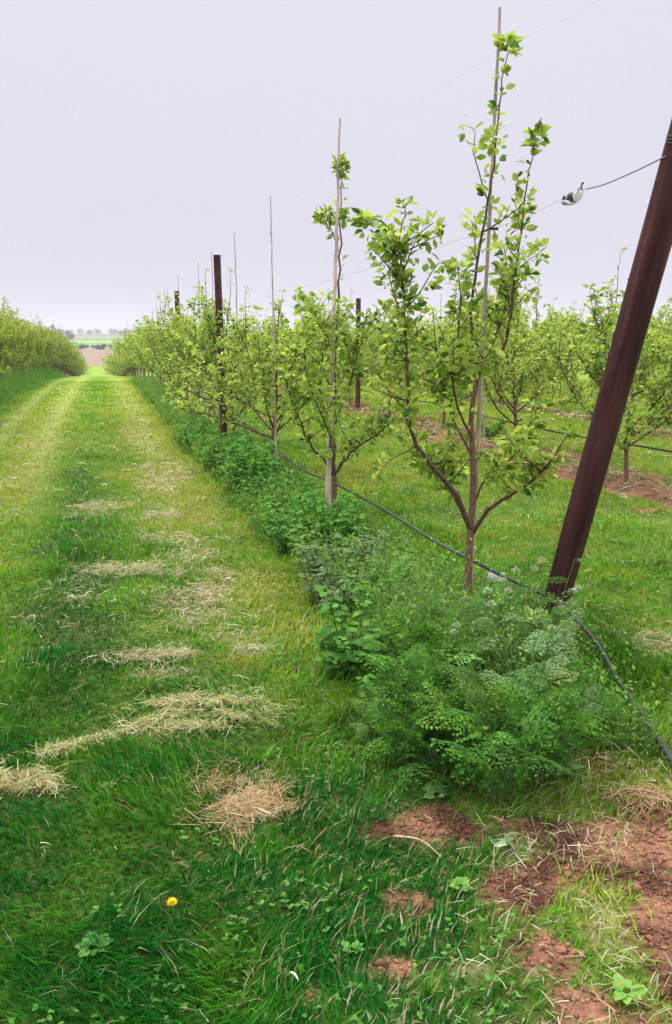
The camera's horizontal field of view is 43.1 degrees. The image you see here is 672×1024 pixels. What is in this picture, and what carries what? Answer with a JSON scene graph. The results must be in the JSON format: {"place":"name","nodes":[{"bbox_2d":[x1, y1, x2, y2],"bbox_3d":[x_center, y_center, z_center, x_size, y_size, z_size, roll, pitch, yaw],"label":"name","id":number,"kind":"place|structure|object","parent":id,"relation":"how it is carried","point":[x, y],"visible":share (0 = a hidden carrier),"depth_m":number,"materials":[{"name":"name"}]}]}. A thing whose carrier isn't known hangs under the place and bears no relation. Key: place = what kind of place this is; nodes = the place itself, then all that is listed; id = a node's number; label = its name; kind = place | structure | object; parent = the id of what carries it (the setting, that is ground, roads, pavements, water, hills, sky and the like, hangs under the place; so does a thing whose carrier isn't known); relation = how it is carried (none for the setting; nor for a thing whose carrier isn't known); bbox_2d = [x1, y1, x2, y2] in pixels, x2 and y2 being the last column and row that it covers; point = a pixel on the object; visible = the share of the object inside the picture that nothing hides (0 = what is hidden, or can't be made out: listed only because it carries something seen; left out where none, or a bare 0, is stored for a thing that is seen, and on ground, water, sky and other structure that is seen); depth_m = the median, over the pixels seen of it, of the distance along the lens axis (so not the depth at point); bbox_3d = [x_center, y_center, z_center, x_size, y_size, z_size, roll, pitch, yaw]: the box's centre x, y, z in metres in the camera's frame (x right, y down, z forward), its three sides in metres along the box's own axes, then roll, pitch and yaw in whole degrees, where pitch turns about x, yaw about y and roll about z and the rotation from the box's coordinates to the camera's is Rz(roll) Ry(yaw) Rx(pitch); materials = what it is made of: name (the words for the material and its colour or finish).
{"place":"outdoors","nodes":[
{"label":"outdoors","id":0,"kind":"place"},
{"bbox_2d":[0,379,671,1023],"bbox_3d":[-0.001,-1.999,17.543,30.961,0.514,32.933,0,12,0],"label":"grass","id":1,"kind":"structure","parent":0,"point":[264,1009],"depth_m":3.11,"materials":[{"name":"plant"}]},
{"bbox_2d":[0,334,671,1023],"bbox_3d":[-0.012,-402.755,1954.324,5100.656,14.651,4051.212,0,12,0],"label":"ground","id":2,"kind":"structure","parent":0,"point":[94,362],"depth_m":3.30,"materials":[{"name":"plant"}]},
{"bbox_2d":[0,297,16,368],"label":"fruit tree","id":3,"kind":"object","parent":2,"relation":"on","point":[3,346],"visible":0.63,"depth_m":20.88,"materials":[{"name":"green plant"}]},
{"bbox_2d":[0,312,25,391],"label":"fruit tree","id":4,"kind":"object","parent":2,"relation":"on","point":[8,358],"visible":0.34,"depth_m":22.68,"materials":[{"name":"green plant"}]},
{"bbox_2d":[0,300,39,371],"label":"fruit tree","id":5,"kind":"object","parent":2,"relation":"on","point":[27,340],"visible":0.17,"depth_m":27.87,"materials":[{"name":"green plant"}]},
{"bbox_2d":[0,760,139,798],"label":"straw heap","id":6,"kind":"object","parent":2,"relation":"on","point":[41,780],"visible":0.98,"depth_m":3.04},
{"bbox_2d":[74,931,113,957],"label":"broad leaved weed","id":7,"kind":"object","parent":2,"relation":"on","point":[82,943],"visible":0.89,"depth_m":2.21,"materials":[{"name":"green plant"}]},
{"bbox_2d":[0,695,235,780],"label":"straw heap","id":8,"kind":"object","parent":2,"relation":"on","point":[73,744],"visible":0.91,"depth_m":3.37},
{"bbox_2d":[125,311,167,382],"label":"fruit tree","id":9,"kind":"object","parent":2,"relation":"on","point":[146,323],"visible":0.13,"depth_m":26.51,"materials":[{"name":"green plant"}]},
{"bbox_2d":[2,552,298,585],"bbox_3d":[-1.472,0.381,5.785,2.436,0.103,0.857,0,12,0],"label":"straw heap","id":10,"kind":"object","parent":2,"relation":"on","point":[131,569],"visible":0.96,"depth_m":5.72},
{"bbox_2d":[133,315,177,381],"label":"fruit tree","id":11,"kind":"object","parent":2,"relation":"on","point":[156,367],"visible":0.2,"depth_m":21.96,"materials":[{"name":"green plant"}]},
{"bbox_2d":[33,636,279,667],"bbox_3d":[-0.875,0.720,4.274,1.256,0.108,0.313,-2,12,-9],"label":"straw heap","id":12,"kind":"object","parent":2,"relation":"on","point":[147,657],"visible":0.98,"depth_m":4.25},
{"bbox_2d":[129,307,225,400],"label":"fruit tree","id":13,"kind":"object","parent":2,"relation":"on","point":[156,347],"visible":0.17,"depth_m":19.42,"materials":[{"name":"green plant"}]},
{"bbox_2d":[143,282,223,409],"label":"fruit tree","id":14,"kind":"object","parent":2,"relation":"on","point":[184,379],"visible":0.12,"depth_m":16.94,"materials":[{"name":"green plant"}]},
{"bbox_2d":[89,675,300,739],"bbox_3d":[-0.593,0.838,3.689,0.916,0.097,0.593,0,12,0],"label":"straw heap","id":15,"kind":"object","parent":2,"relation":"on","point":[215,701],"visible":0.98,"depth_m":3.67,"materials":[{"name":"plant"}]},
{"bbox_2d":[129,286,269,416],"bbox_3d":[-2.390,-2.719,14.978,2.406,2.461,1.932,-5,13,-24],"label":"fruit tree","id":16,"kind":"object","parent":2,"relation":"on","point":[191,328],"visible":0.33,"depth_m":14.59,"materials":[{"name":"green plant"}]},
{"bbox_2d":[129,563,278,655],"bbox_3d":[-0.814,0.521,5.120,0.927,0.090,1.832,0,12,0],"label":"straw heap","id":17,"kind":"object","parent":2,"relation":"on","point":[188,596],"visible":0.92,"depth_m":5.05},
{"bbox_2d":[213,255,227,440],"bbox_3d":[-1.637,-2.203,12.105,0.102,2.790,0.101,-1,12,0],"label":"wooden post","id":18,"kind":"object","parent":2,"relation":"on","point":[218,291],"visible":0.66,"depth_m":11.96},
{"bbox_2d":[163,267,306,435],"bbox_3d":[-1.416,-2.203,12.205,2.015,2.612,2.041,-6,13,-27],"label":"fruit tree","id":19,"kind":"object","parent":2,"relation":"on","point":[211,329],"visible":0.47,"depth_m":12.14,"materials":[{"name":"green plant"}]},
{"bbox_2d":[161,751,326,859],"bbox_3d":[-0.321,0.996,2.958,0.586,0.115,0.698,0,12,0],"label":"straw heap","id":20,"kind":"object","parent":2,"relation":"on","point":[253,803],"visible":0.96,"depth_m":2.91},
{"bbox_2d":[218,444,269,485],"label":"nettle plant","id":21,"kind":"object","parent":2,"relation":"on","point":[252,463],"visible":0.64,"depth_m":8.62,"materials":[{"name":"green plant"}]},
{"bbox_2d":[228,444,272,480],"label":"nettle plant","id":22,"kind":"object","parent":2,"relation":"on","point":[252,459],"visible":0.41,"depth_m":8.84,"materials":[{"name":"green plant"}]},
{"bbox_2d":[231,460,277,496],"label":"nettle plant","id":23,"kind":"object","parent":2,"relation":"on","point":[265,473],"visible":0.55,"depth_m":8.36,"materials":[{"name":"green plant"}]},
{"bbox_2d":[161,286,351,461],"bbox_3d":[-0.834,-1.545,9.997,2.264,2.183,1.598,3,12,15],"label":"fruit tree","id":24,"kind":"object","parent":2,"relation":"on","point":[263,376],"visible":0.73,"depth_m":9.97,"materials":[{"name":"green plant"}]},
{"bbox_2d":[231,434,281,475],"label":"nettle plant","id":25,"kind":"object","parent":2,"relation":"on","point":[244,445],"visible":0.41,"depth_m":9.29,"materials":[{"name":"green plant"}]},
{"bbox_2d":[270,195,276,459],"bbox_3d":[-0.715,-1.996,9.798,0.044,3.120,0.030,0,12,0],"label":"bamboo cane","id":26,"kind":"object","parent":2,"relation":"on","point":[275,427],"visible":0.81,"depth_m":9.76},
{"bbox_2d":[194,200,558,317],"bbox_3d":[-1.293,-2.918,11.700,0.137,0.381,16.242,-4,12,-16],"label":"support wire","id":27,"kind":"object","parent":26,"relation":"attached to","point":[420,252],"visible":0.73,"depth_m":5.03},
{"bbox_2d":[561,182,583,204],"bbox_3d":[1.135,-1.512,4.055,0.129,0.069,0.066,-30,24,-5],"label":"wire tensioner","id":28,"kind":"object","parent":27,"relation":"attached to","point":[571,198],"visible":1,"depth_m":4.04,"materials":[{"name":"metal"}]},
{"bbox_2d":[259,494,300,536],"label":"nettle plant","id":29,"kind":"object","parent":2,"relation":"on","point":[266,516],"visible":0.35,"depth_m":6.65,"materials":[{"name":"green plant"}]},
{"bbox_2d":[261,475,313,513],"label":"nettle plant","id":30,"kind":"object","parent":2,"relation":"on","point":[302,491],"visible":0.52,"depth_m":7.32,"materials":[{"name":"green plant"}]},
{"bbox_2d":[263,501,316,553],"bbox_3d":[-0.358,0.133,6.283,0.386,0.370,0.436,-7,14,-30],"label":"nettle plant","id":31,"kind":"object","parent":2,"relation":"on","point":[284,534],"visible":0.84,"depth_m":6.27,"materials":[{"name":"green plant"}]},
{"bbox_2d":[294,559,346,602],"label":"dead nettle","id":32,"kind":"object","parent":2,"relation":"on","point":[308,588],"visible":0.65,"depth_m":5.10,"materials":[{"name":"green plant"}]},
{"bbox_2d":[294,493,349,538],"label":"nettle plant","id":33,"kind":"object","parent":2,"relation":"on","point":[305,507],"visible":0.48,"depth_m":6.57,"materials":[{"name":"green plant"}]},
{"bbox_2d":[296,531,357,576],"bbox_3d":[-0.057,0.305,5.629,0.424,0.298,0.349,6,18,12],"label":"dead nettle","id":34,"kind":"object","parent":2,"relation":"on","point":[311,556],"visible":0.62,"depth_m":5.58,"materials":[{"name":"green plant"}]},
{"bbox_2d":[325,118,340,511],"bbox_3d":[-0.030,-1.565,7.232,0.152,3.319,0.055,-4,13,-20],"label":"bamboo cane","id":35,"kind":"object","parent":2,"relation":"on","point":[328,475],"visible":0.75,"depth_m":7.18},
{"bbox_2d":[0,388,671,1023],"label":"scattered straw","id":36,"kind":"object","parent":2,"relation":"on","point":[430,424],"visible":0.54,"depth_m":4.56,"materials":[{"name":"plant"}]},
{"bbox_2d":[0,365,671,499],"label":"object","id":37,"kind":"object","parent":2,"relation":"on","point":[29,375],"visible":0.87,"depth_m":23.67,"materials":[{"name":"green plant"}]},
{"bbox_2d":[304,488,368,549],"bbox_3d":[0.024,0.069,6.329,0.472,0.482,0.535,-4,13,-18],"label":"nettle plant","id":38,"kind":"object","parent":2,"relation":"on","point":[359,517],"visible":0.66,"depth_m":6.31,"materials":[{"name":"green plant"}]},
{"bbox_2d":[310,569,368,611],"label":"dead nettle","id":39,"kind":"object","parent":2,"relation":"on","point":[338,591],"visible":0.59,"depth_m":4.83,"materials":[{"name":"green plant"}]},
{"bbox_2d":[8,685,671,1023],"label":"clover","id":40,"kind":"object","parent":2,"relation":"on","point":[488,977],"visible":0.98,"depth_m":2.21,"materials":[{"name":"green plant"}]},
{"bbox_2d":[276,152,405,507],"bbox_3d":[0.068,-1.459,7.392,1.126,3.103,2.088,0,12,0],"label":"fruit tree","id":41,"kind":"object","parent":2,"relation":"on","point":[349,347],"visible":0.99,"depth_m":7.07,"materials":[{"name":"green plant"}]},
{"bbox_2d":[308,624,373,678],"bbox_3d":[0.043,0.650,4.053,0.311,0.275,0.306,18,25,41],"label":"nettle plant","id":42,"kind":"object","parent":2,"relation":"on","point":[338,663],"visible":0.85,"depth_m":4.00,"materials":[{"name":"green plant"}]},
{"bbox_2d":[320,510,366,553],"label":"nettle plant","id":43,"kind":"object","parent":2,"relation":"on","point":[343,529],"visible":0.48,"depth_m":6.17,"materials":[{"name":"green plant"}]},
{"bbox_2d":[323,540,375,585],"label":"dead nettle","id":44,"kind":"object","parent":2,"relation":"on","point":[345,552],"visible":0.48,"depth_m":5.48,"materials":[{"name":"green plant"}]},
{"bbox_2d":[315,289,396,403],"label":"fruit tree","id":45,"kind":"object","parent":2,"relation":"on","point":[376,360],"visible":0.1,"depth_m":18.81,"materials":[{"name":"green plant"}]},
{"bbox_2d":[355,298,360,408],"bbox_3d":[0.467,-3.275,18.012,0.102,2.417,0.100,0,12,0],"label":"wooden post","id":46,"kind":"object","parent":2,"relation":"on","point":[357,397],"visible":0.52,"depth_m":18.07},
{"bbox_2d":[336,382,671,452],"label":"irrigation pipe","id":47,"kind":"object","parent":46,"relation":"attached to","point":[545,429],"visible":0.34,"depth_m":10.63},
{"bbox_2d":[316,586,407,669],"bbox_3d":[0.092,0.577,4.123,0.408,0.370,0.467,-10,15,-38],"label":"nettle plant","id":48,"kind":"object","parent":2,"relation":"on","point":[347,631],"visible":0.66,"depth_m":4.08,"materials":[{"name":"green plant"}]},
{"bbox_2d":[350,685,389,729],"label":"cow parsley","id":49,"kind":"object","parent":2,"relation":"on","point":[358,702],"visible":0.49,"depth_m":3.50,"materials":[{"name":"green plant"}]},
{"bbox_2d":[341,562,406,617],"bbox_3d":[0.237,0.457,4.789,0.353,0.356,0.406,-3,12,-15],"label":"nettle plant","id":50,"kind":"object","parent":2,"relation":"on","point":[361,597],"visible":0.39,"depth_m":4.73,"materials":[{"name":"green plant"}]},
{"bbox_2d":[349,689,402,753],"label":"cow parsley","id":51,"kind":"object","parent":2,"relation":"on","point":[375,707],"visible":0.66,"depth_m":3.33,"materials":[{"name":"green plant"}]},
{"bbox_2d":[354,530,415,572],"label":"dead nettle","id":52,"kind":"object","parent":2,"relation":"on","point":[370,544],"visible":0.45,"depth_m":5.64,"materials":[{"name":"green plant"}]},
{"bbox_2d":[355,674,416,712],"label":"nettle plant","id":53,"kind":"object","parent":2,"relation":"on","point":[365,680],"visible":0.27,"depth_m":3.57,"materials":[{"name":"green plant"}]},
{"bbox_2d":[339,315,438,414],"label":"fruit tree","id":54,"kind":"object","parent":2,"relation":"on","point":[375,354],"visible":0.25,"depth_m":16.38,"materials":[{"name":"green plant"}]},
{"bbox_2d":[111,699,671,1023],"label":"soil crumbs","id":55,"kind":"object","parent":2,"relation":"on","point":[380,964],"visible":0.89,"depth_m":2.55,"materials":[{"name":"soil"}]},
{"bbox_2d":[365,637,426,683],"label":"cow parsley","id":56,"kind":"object","parent":2,"relation":"on","point":[388,648],"visible":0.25,"depth_m":3.77,"materials":[{"name":"green plant"}]},
{"bbox_2d":[358,701,436,767],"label":"cow parsley","id":57,"kind":"object","parent":2,"relation":"on","point":[385,722],"visible":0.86,"depth_m":3.18,"materials":[{"name":"green plant"}]},
{"bbox_2d":[362,614,433,654],"bbox_3d":[0.293,0.597,4.147,0.373,0.320,0.367,1,11,-20],"label":"nettle plant","id":58,"kind":"object","parent":2,"relation":"on","point":[366,622],"visible":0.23,"depth_m":4.03,"materials":[{"name":"green plant"}]},
{"bbox_2d":[129,372,671,755],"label":"weed cover","id":59,"kind":"object","parent":2,"relation":"on","point":[444,580],"visible":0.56,"depth_m":4.83,"materials":[{"name":"green plant"}]},
{"bbox_2d":[372,552,432,606],"bbox_3d":[0.360,0.439,4.902,0.351,0.328,0.408,6,13,28],"label":"nettle plant","id":60,"kind":"object","parent":2,"relation":"on","point":[407,564],"visible":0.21,"depth_m":4.95,"materials":[{"name":"green plant"}]},
{"bbox_2d":[354,642,454,740],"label":"cow parsley","id":61,"kind":"object","parent":2,"relation":"on","point":[412,660],"visible":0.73,"depth_m":3.35,"materials":[{"name":"green plant"}]},
{"bbox_2d":[367,638,447,705],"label":"cow parsley","id":62,"kind":"object","parent":2,"relation":"on","point":[389,657],"visible":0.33,"depth_m":3.58,"materials":[{"name":"green plant"}]},
{"bbox_2d":[369,657,475,750],"bbox_3d":[0.350,0.783,3.289,0.459,0.339,0.405,0,12,2],"label":"cow parsley","id":63,"kind":"object","parent":2,"relation":"on","point":[397,693],"visible":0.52,"depth_m":3.31,"materials":[{"name":"green plant"}]},
{"bbox_2d":[387,702,458,763],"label":"parsley","id":64,"kind":"object","parent":2,"relation":"on","point":[447,734],"visible":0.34,"depth_m":3.22,"materials":[{"name":"green plant"}]},
{"bbox_2d":[375,591,480,672],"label":"cow parsley","id":65,"kind":"object","parent":2,"relation":"on","point":[421,632],"visible":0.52,"depth_m":3.84,"materials":[{"name":"green plant"}]},
{"bbox_2d":[186,388,671,766],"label":"irrigation pipe","id":66,"kind":"object","parent":2,"relation":"on","point":[663,747],"visible":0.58,"depth_m":4.81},
{"bbox_2d":[424,782,447,798],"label":"broad leaved weed","id":67,"kind":"object","parent":2,"relation":"on","point":[441,791],"visible":0.94,"depth_m":3.00,"materials":[{"name":"green plant"}]},
{"bbox_2d":[396,623,482,698],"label":"parsley","id":68,"kind":"object","parent":2,"relation":"on","point":[443,655],"visible":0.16,"depth_m":3.62,"materials":[{"name":"green plant"}]},
{"bbox_2d":[388,719,499,790],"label":"cow parsley","id":69,"kind":"object","parent":2,"relation":"on","point":[421,762],"visible":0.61,"depth_m":3.07,"materials":[{"name":"green plant"}]},
{"bbox_2d":[398,625,500,716],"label":"cow parsley","id":70,"kind":"object","parent":2,"relation":"on","point":[451,636],"visible":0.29,"depth_m":3.60,"materials":[{"name":"green plant"}]},
{"bbox_2d":[377,283,529,428],"bbox_3d":[1.855,-2.557,14.153,1.907,2.429,2.375,-11,16,-41],"label":"fruit tree","id":71,"kind":"object","parent":2,"relation":"on","point":[440,332],"visible":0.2,"depth_m":13.98,"materials":[{"name":"green plant"}]},
{"bbox_2d":[350,30,578,596],"bbox_3d":[0.686,-0.925,4.699,1.229,3.154,0.913,0,12,0],"label":"fruit tree","id":72,"kind":"object","parent":2,"relation":"on","point":[451,373],"visible":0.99,"depth_m":4.52,"materials":[{"name":"green plant"}]},
{"bbox_2d":[412,661,518,772],"bbox_3d":[0.486,0.793,3.171,0.388,0.369,0.370,3,12,16],"label":"cow parsley","id":73,"kind":"object","parent":2,"relation":"on","point":[439,715],"visible":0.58,"depth_m":3.14,"materials":[{"name":"green plant"}]},
{"bbox_2d":[472,7,500,591],"bbox_3d":[0.817,-1.014,4.740,0.081,3.248,0.032,8,14,32],"label":"bamboo cane","id":74,"kind":"object","parent":2,"relation":"on","point":[479,413],"visible":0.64,"depth_m":4.67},
{"bbox_2d":[475,413,509,438],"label":"nettle plant","id":75,"kind":"object","parent":2,"relation":"on","point":[496,431],"visible":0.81,"depth_m":13.02,"materials":[{"name":"green plant"}]},
{"bbox_2d":[461,597,531,681],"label":"cow parsley","id":76,"kind":"object","parent":2,"relation":"on","point":[478,609],"visible":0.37,"depth_m":3.83,"materials":[{"name":"green plant"}]},
{"bbox_2d":[440,679,553,791],"bbox_3d":[0.543,0.820,2.988,0.388,0.375,0.348,11,19,25],"label":"cow parsley","id":77,"kind":"object","parent":2,"relation":"on","point":[486,719],"visible":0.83,"depth_m":3.01,"materials":[{"name":"green plant"}]},
{"bbox_2d":[469,587,525,678],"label":"cow parsley","id":78,"kind":"object","parent":2,"relation":"on","point":[495,632],"visible":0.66,"depth_m":3.74,"materials":[{"name":"green plant"}]},
{"bbox_2d":[439,652,561,763],"bbox_3d":[0.597,0.750,3.174,0.437,0.438,0.379,5,11,21],"label":"cow parsley","id":79,"kind":"object","parent":2,"relation":"on","point":[473,694],"visible":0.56,"depth_m":3.16,"materials":[{"name":"green plant"}]},
{"bbox_2d":[430,685,572,803],"bbox_3d":[0.557,0.828,2.925,0.470,0.402,0.552,3,12,12],"label":"cow parsley","id":80,"kind":"object","parent":2,"relation":"on","point":[524,724],"visible":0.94,"depth_m":2.92,"materials":[{"name":"green plant"}]},
{"bbox_2d":[475,577,533,657],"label":"cow parsley","id":81,"kind":"object","parent":2,"relation":"on","point":[500,587],"visible":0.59,"depth_m":4.05,"materials":[{"name":"green plant"}]},
{"bbox_2d":[473,613,568,700],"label":"cow parsley","id":82,"kind":"object","parent":2,"relation":"on","point":[496,649],"visible":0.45,"depth_m":3.59,"materials":[{"name":"green plant"}]},
{"bbox_2d":[463,284,597,433],"bbox_3d":[2.448,-1.912,11.346,1.720,2.350,2.437,1,12,4],"label":"fruit tree","id":83,"kind":"object","parent":2,"relation":"on","point":[530,363],"visible":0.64,"depth_m":11.21,"materials":[{"name":"green plant"}]},
{"bbox_2d":[477,613,583,728],"bbox_3d":[0.750,0.660,3.333,0.403,0.553,0.326,-2,12,-10],"label":"cow parsley","id":84,"kind":"object","parent":2,"relation":"on","point":[559,670],"visible":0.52,"depth_m":3.30,"materials":[{"name":"green plant"}]},
{"bbox_2d":[477,675,588,767],"bbox_3d":[0.735,0.782,3.178,0.442,0.378,0.392,0,12,-1],"label":"cow parsley","id":85,"kind":"object","parent":2,"relation":"on","point":[569,697],"visible":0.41,"depth_m":3.14,"materials":[{"name":"green plant"}]},
{"bbox_2d":[504,558,567,638],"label":"cow parsley","id":86,"kind":"object","parent":2,"relation":"on","point":[531,598],"visible":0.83,"depth_m":4.31,"materials":[{"name":"green plant"}]},
{"bbox_2d":[503,631,576,689],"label":"cow parsley","id":87,"kind":"object","parent":2,"relation":"on","point":[561,638],"visible":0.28,"depth_m":3.54,"materials":[{"name":"green plant"}]},
{"bbox_2d":[498,269,585,403],"bbox_3d":[4.208,-3.518,17.672,1.912,2.914,2.007,-10,15,-39],"label":"fruit tree","id":88,"kind":"object","parent":2,"relation":"on","point":[522,323],"visible":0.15,"depth_m":17.58,"materials":[{"name":"green plant"}]},
{"bbox_2d":[496,757,587,777],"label":"broad leaved weed","id":89,"kind":"object","parent":2,"relation":"on","point":[566,773],"visible":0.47,"depth_m":3.10,"materials":[{"name":"green plant"}]},
{"bbox_2d":[504,597,580,665],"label":"cow parsley","id":90,"kind":"object","parent":2,"relation":"on","point":[543,619],"visible":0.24,"depth_m":3.86,"materials":[{"name":"green plant"}]},
{"bbox_2d":[510,558,593,657],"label":"cow parsley","id":91,"kind":"object","parent":2,"relation":"on","point":[527,609],"visible":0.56,"depth_m":3.89,"materials":[{"name":"green plant"}]},
{"bbox_2d":[473,691,631,781],"bbox_3d":[0.810,0.807,3.123,0.558,0.360,0.453,5,13,24],"label":"cow parsley","id":92,"kind":"object","parent":2,"relation":"on","point":[563,728],"visible":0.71,"depth_m":3.02,"materials":[{"name":"green plant"}]},
{"bbox_2d":[511,657,595,722],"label":"parsley","id":93,"kind":"object","parent":2,"relation":"on","point":[584,675],"visible":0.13,"depth_m":3.50,"materials":[{"name":"green plant"}]},
{"bbox_2d":[522,623,592,692],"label":"cow parsley","id":94,"kind":"object","parent":2,"relation":"on","point":[576,667],"visible":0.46,"depth_m":3.62,"materials":[{"name":"green plant"}]},
{"bbox_2d":[544,683,601,758],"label":"cow parsley","id":95,"kind":"object","parent":2,"relation":"on","point":[587,692],"visible":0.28,"depth_m":3.26,"materials":[{"name":"green plant"}]},
{"bbox_2d":[531,686,639,747],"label":"cow parsley","id":96,"kind":"object","parent":2,"relation":"on","point":[610,708],"visible":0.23,"depth_m":3.38,"materials":[{"name":"green plant"}]},
{"bbox_2d":[536,119,671,630],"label":"wooden post","id":97,"kind":"object","parent":2,"relation":"on","point":[652,253],"visible":0.84,"depth_m":3.82,"materials":[{"name":"wood"}]},
{"bbox_2d":[540,246,671,482],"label":"fruit tree","id":98,"kind":"object","parent":2,"relation":"on","point":[626,434],"visible":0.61,"depth_m":9.10,"materials":[{"name":"green plant"}]},
{"bbox_2d":[543,281,671,382],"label":"fruit tree","id":99,"kind":"object","parent":2,"relation":"on","point":[570,319],"visible":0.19,"depth_m":15.43,"materials":[{"name":"green plant"}]},
{"bbox_2d":[570,606,671,678],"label":"straw heap","id":100,"kind":"object","parent":2,"relation":"on","point":[657,632],"visible":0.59,"depth_m":4.39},
{"bbox_2d":[579,779,671,822],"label":"straw heap","id":101,"kind":"object","parent":2,"relation":"on","point":[650,802],"visible":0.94,"depth_m":2.93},
{"bbox_2d":[613,973,647,1004],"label":"broad leaved weed","id":102,"kind":"object","parent":2,"relation":"on","point":[625,997],"visible":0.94,"depth_m":2.07,"materials":[{"name":"green plant"}]},
{"bbox_2d":[606,300,671,433],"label":"fruit tree","id":103,"kind":"object","parent":2,"relation":"on","point":[663,331],"visible":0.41,"depth_m":13.34,"materials":[{"name":"green plant"}]},
{"bbox_2d":[0,0,671,333],"label":"sky","id":104,"kind":"structure","parent":0,"point":[137,137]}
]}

